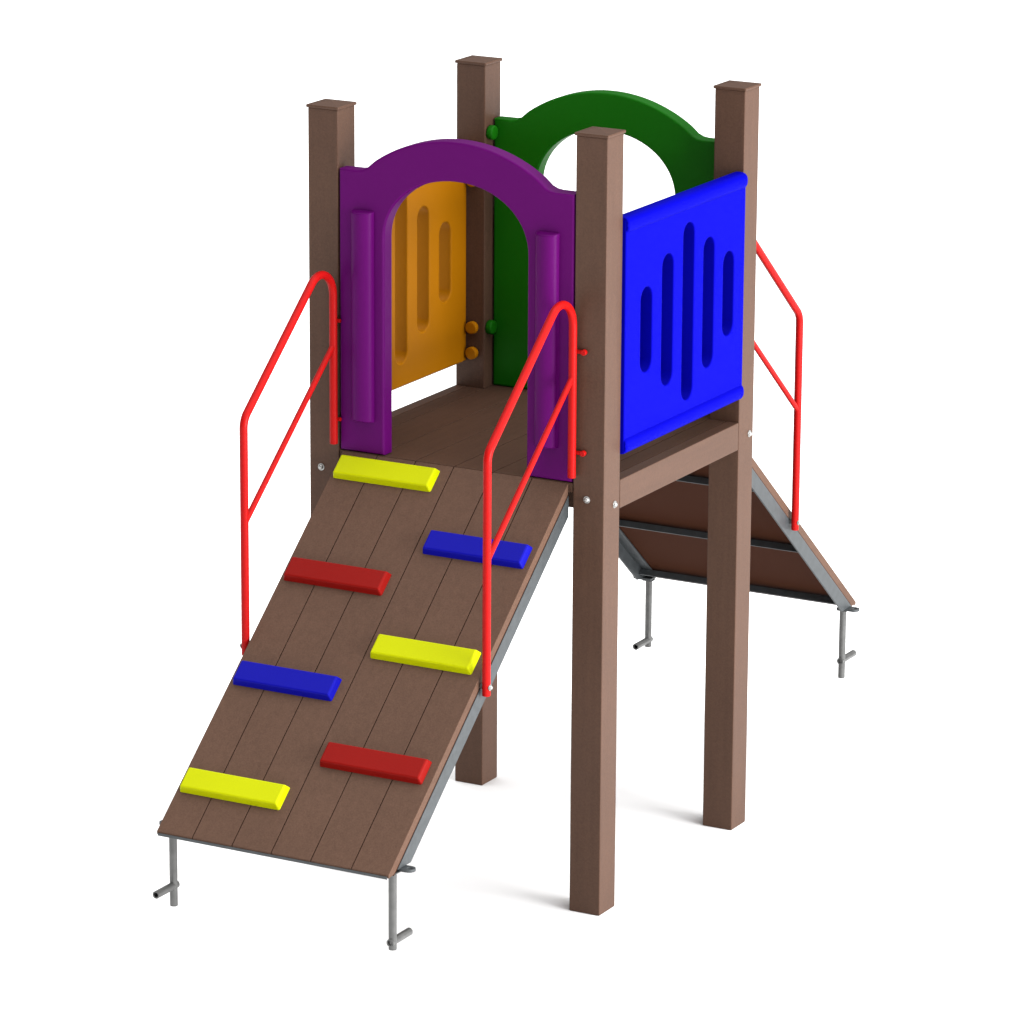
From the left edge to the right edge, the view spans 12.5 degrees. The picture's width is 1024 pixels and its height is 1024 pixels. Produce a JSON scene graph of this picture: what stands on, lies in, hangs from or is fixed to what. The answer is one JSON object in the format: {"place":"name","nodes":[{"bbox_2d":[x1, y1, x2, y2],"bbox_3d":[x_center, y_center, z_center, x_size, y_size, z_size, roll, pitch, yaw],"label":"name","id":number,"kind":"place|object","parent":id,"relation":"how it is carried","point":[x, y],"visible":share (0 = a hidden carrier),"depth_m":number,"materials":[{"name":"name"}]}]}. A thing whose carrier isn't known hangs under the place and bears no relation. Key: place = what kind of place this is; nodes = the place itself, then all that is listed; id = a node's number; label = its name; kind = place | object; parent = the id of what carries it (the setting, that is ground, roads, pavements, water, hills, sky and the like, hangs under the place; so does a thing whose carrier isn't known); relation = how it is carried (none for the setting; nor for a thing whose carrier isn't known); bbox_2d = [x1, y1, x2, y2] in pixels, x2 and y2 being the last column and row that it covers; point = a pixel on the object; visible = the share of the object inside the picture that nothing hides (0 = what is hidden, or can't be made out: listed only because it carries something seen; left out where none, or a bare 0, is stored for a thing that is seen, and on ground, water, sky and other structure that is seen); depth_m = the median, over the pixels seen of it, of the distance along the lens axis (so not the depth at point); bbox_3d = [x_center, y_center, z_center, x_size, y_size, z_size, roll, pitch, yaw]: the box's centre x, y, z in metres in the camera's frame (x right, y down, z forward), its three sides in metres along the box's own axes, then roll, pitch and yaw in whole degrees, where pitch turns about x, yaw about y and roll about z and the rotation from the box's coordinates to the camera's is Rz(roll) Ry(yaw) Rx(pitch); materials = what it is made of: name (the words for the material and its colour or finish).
{"place":"outdoors","nodes":[
{"label":"outdoors","id":0,"kind":"place"},
{"bbox_2d":[0,0,1023,1023],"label":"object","id":1,"kind":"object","parent":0,"point":[864,864],"depth_m":17.43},
{"bbox_2d":[152,55,859,950],"bbox_3d":[0.070,-0.114,13.945,1.012,2.317,3.116,8,17,27],"label":"play structure","id":2,"kind":"object","parent":1,"relation":"on","point":[592,341],"visible":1,"depth_m":13.45,"materials":[{"name":"wood"}]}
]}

